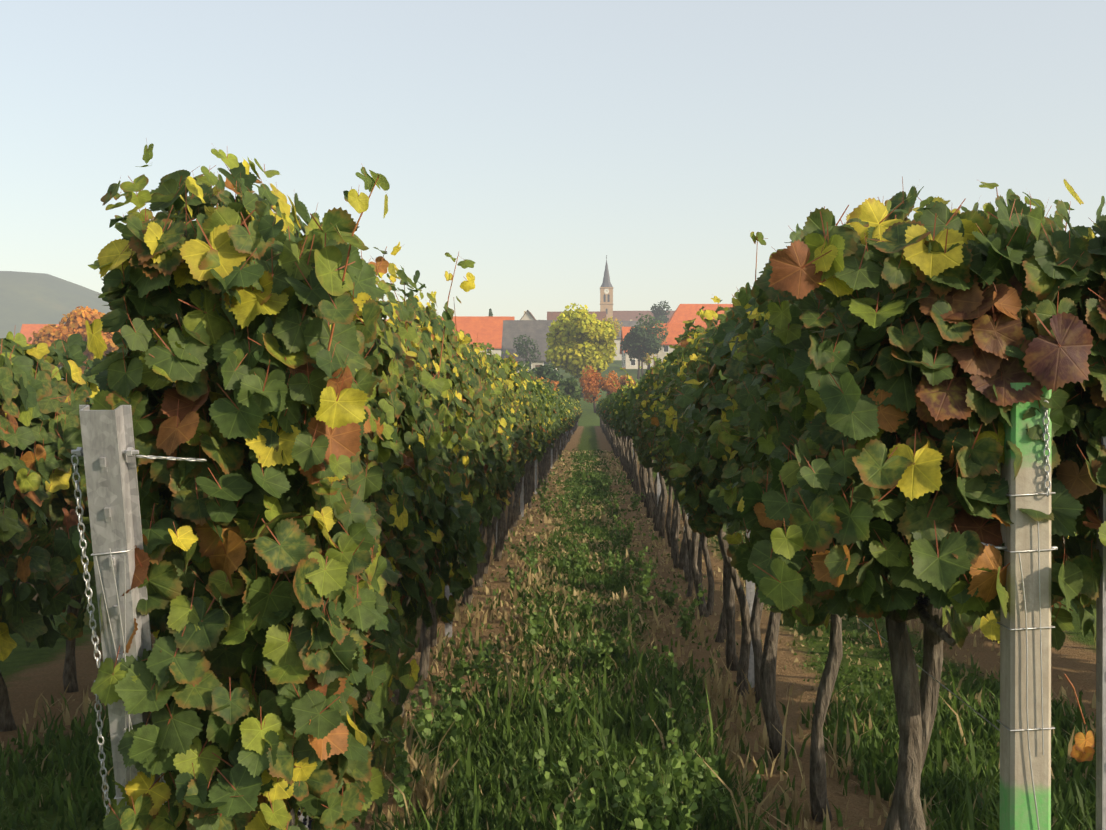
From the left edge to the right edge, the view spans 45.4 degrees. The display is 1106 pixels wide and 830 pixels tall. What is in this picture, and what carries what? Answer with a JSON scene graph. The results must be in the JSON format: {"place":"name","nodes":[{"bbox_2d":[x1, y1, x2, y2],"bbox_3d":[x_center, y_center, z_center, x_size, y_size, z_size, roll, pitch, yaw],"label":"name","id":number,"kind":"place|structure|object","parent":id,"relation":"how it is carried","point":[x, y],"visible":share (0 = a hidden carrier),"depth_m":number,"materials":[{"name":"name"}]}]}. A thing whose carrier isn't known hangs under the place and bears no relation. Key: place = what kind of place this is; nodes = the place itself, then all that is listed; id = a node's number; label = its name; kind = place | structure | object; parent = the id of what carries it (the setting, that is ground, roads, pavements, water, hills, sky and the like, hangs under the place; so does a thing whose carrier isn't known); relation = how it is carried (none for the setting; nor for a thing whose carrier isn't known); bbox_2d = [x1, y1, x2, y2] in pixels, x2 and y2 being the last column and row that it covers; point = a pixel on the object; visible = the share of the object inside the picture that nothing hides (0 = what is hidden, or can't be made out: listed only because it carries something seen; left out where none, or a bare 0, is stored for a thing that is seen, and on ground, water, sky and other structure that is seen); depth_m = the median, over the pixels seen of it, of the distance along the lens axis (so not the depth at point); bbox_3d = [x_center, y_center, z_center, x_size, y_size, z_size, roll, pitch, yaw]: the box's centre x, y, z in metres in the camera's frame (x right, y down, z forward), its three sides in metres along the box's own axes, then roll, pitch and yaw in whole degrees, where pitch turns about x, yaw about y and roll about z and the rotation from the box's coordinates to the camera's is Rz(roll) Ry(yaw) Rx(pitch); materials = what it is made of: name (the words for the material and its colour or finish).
{"place":"outdoors","nodes":[
{"label":"outdoors","id":0,"kind":"place"},
{"bbox_2d":[0,271,111,337],"bbox_3d":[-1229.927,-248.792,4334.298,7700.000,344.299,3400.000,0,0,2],"label":"hill","id":1,"kind":"structure","parent":0,"point":[33,298],"depth_m":3344.05,"materials":[{"name":"grey"}]},
{"bbox_2d":[0,398,631,523],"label":"vine canopy","id":2,"kind":"object","parent":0,"point":[18,454],"depth_m":6.77,"materials":[{"name":"green plant"}]},
{"bbox_2d":[0,448,1095,829],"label":"grass","id":3,"kind":"structure","parent":0,"point":[478,782],"depth_m":6.55,"materials":[{"name":"green plant"}]},
{"bbox_2d":[0,345,1095,829],"bbox_3d":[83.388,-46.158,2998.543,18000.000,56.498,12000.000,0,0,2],"label":"terrain","id":4,"kind":"structure","parent":0,"point":[32,673],"depth_m":8.69,"materials":[{"name":"soil"}]},
{"bbox_2d":[20,324,58,343],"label":"house","id":5,"kind":"structure","parent":4,"relation":"on","point":[27,330],"depth_m":362.22,"materials":[{"name":"orange tile"}]},
{"bbox_2d":[71,405,159,804],"bbox_3d":[-0.978,1.067,3.148,0.148,2.230,0.060,0,14,2],"label":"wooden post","id":6,"kind":"object","parent":4,"relation":"on","point":[108,451],"visible":0.6,"depth_m":2.94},
{"bbox_2d":[91,547,135,804],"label":"end post wires","id":7,"kind":"object","parent":6,"relation":"attached to","point":[124,648],"visible":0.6,"depth_m":2.96,"materials":[{"name":"silver metal"}]},
{"bbox_2d":[71,454,206,817],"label":"post chains","id":8,"kind":"object","parent":6,"relation":"attached to","point":[94,635],"visible":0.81,"depth_m":2.96,"materials":[{"name":"silver metal"}]},
{"bbox_2d":[28,300,671,402],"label":"tree foliage","id":9,"kind":"object","parent":4,"relation":"on","point":[586,359],"visible":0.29,"depth_m":187.62,"materials":[{"name":"plant"}]},
{"bbox_2d":[65,315,662,412],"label":"bushes","id":10,"kind":"object","parent":4,"relation":"on","point":[638,377],"visible":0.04,"depth_m":249.33,"materials":[{"name":"brown plant"}]},
{"bbox_2d":[61,350,667,461],"bbox_3d":[0.566,0.203,21.611,11.072,1.952,36.759,0,0,2],"label":"vine foliage","id":11,"kind":"object","parent":4,"relation":"on","point":[553,416],"visible":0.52,"depth_m":22.77,"materials":[{"name":"green plant"}]},
{"bbox_2d":[441,316,514,361],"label":"red house","id":12,"kind":"structure","parent":4,"relation":"on","point":[487,329],"depth_m":298.62,"materials":[{"name":"tile"}]},
{"bbox_2d":[0,486,996,829],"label":"grapevine trunks","id":13,"kind":"object","parent":4,"relation":"on","point":[916,700],"visible":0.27,"depth_m":5.36,"materials":[{"name":"brown wood"}]},
{"bbox_2d":[520,310,535,319],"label":"house","id":14,"kind":"structure","parent":4,"relation":"on","point":[527,315],"depth_m":340.90,"materials":[{"name":"white paint"}]},
{"bbox_2d":[501,320,556,372],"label":"house","id":15,"kind":"structure","parent":4,"relation":"on","point":[537,330],"depth_m":260.36,"materials":[{"name":"white paint"}]},
{"bbox_2d":[25,416,1064,583],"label":"vine trunks","id":16,"kind":"object","parent":4,"relation":"on","point":[622,447],"visible":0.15,"depth_m":20.18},
{"bbox_2d":[0,139,1105,829],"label":"vine foliage","id":17,"kind":"object","parent":4,"relation":"on","point":[40,409],"visible":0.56,"depth_m":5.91,"materials":[{"name":"green plant"}]},
{"bbox_2d":[297,592,929,829],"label":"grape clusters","id":18,"kind":"object","parent":17,"relation":"on","point":[920,598],"visible":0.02,"depth_m":3.22,"materials":[{"name":"purple food"}]},
{"bbox_2d":[547,311,605,320],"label":"house","id":19,"kind":"structure","parent":4,"relation":"on","point":[555,315],"depth_m":418.98,"materials":[{"name":"brown paint"}]},
{"bbox_2d":[559,392,614,431],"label":"vine foliage","id":20,"kind":"object","parent":4,"relation":"on","point":[574,407],"visible":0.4,"depth_m":52.40,"materials":[{"name":"green plant"}]},
{"bbox_2d":[445,422,754,687],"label":"vineyard posts","id":21,"kind":"object","parent":4,"relation":"on","point":[750,590],"visible":0.04,"depth_m":9.67,"materials":[{"name":"grey wood"}]},
{"bbox_2d":[61,336,999,730],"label":"vineyard trellis wires","id":22,"kind":"object","parent":21,"relation":"on","point":[885,640],"depth_m":3.41,"materials":[{"name":"grey metal"}]},
{"bbox_2d":[610,320,642,359],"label":"grey house","id":23,"kind":"structure","parent":4,"relation":"on","point":[630,323],"depth_m":356.05,"materials":[{"name":"white paint"}]},
{"bbox_2d":[600,255,674,326],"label":"church","id":24,"kind":"structure","parent":4,"relation":"on","point":[606,296],"depth_m":596.41,"materials":[{"name":"stone"}]},
{"bbox_2d":[620,326,656,368],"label":"house","id":25,"kind":"structure","parent":4,"relation":"on","point":[627,363],"depth_m":295.95,"materials":[{"name":"white paint"}]},
{"bbox_2d":[655,323,706,362],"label":"red house","id":26,"kind":"structure","parent":4,"relation":"on","point":[674,330],"depth_m":279.03,"materials":[{"name":"tile"}]},
{"bbox_2d":[667,304,732,325],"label":"house roof","id":27,"kind":"structure","parent":4,"relation":"on","point":[683,312],"depth_m":327.05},
{"bbox_2d":[299,406,1105,829],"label":"steel stakes","id":28,"kind":"object","parent":4,"relation":"on","point":[1101,710],"depth_m":2.91,"materials":[{"name":"metal"}]},
{"bbox_2d":[1000,383,1051,829],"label":"wooden post","id":29,"kind":"object","parent":4,"relation":"on","point":[1017,807],"visible":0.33,"depth_m":2.81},
{"bbox_2d":[981,400,1050,545],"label":"end post chains","id":30,"kind":"object","parent":29,"relation":"attached to","point":[1046,447],"visible":0.71,"depth_m":2.80,"materials":[{"name":"grey metal"}]},
{"bbox_2d":[994,492,1057,829],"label":"end post wires","id":31,"kind":"object","parent":29,"relation":"attached to","point":[1004,548],"visible":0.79,"depth_m":2.81,"materials":[{"name":"silver metal"}]},
{"bbox_2d":[0,0,1105,319],"label":"sky","id":32,"kind":"structure","parent":0,"point":[532,142],"materials":[{"name":"blue"}]},
{"bbox_2d":[185,175,1085,723],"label":"vine canes","id":33,"kind":"object","parent":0,"point":[509,355],"visible":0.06,"depth_m":3.22,"materials":[{"name":"brown plant"}]}
]}

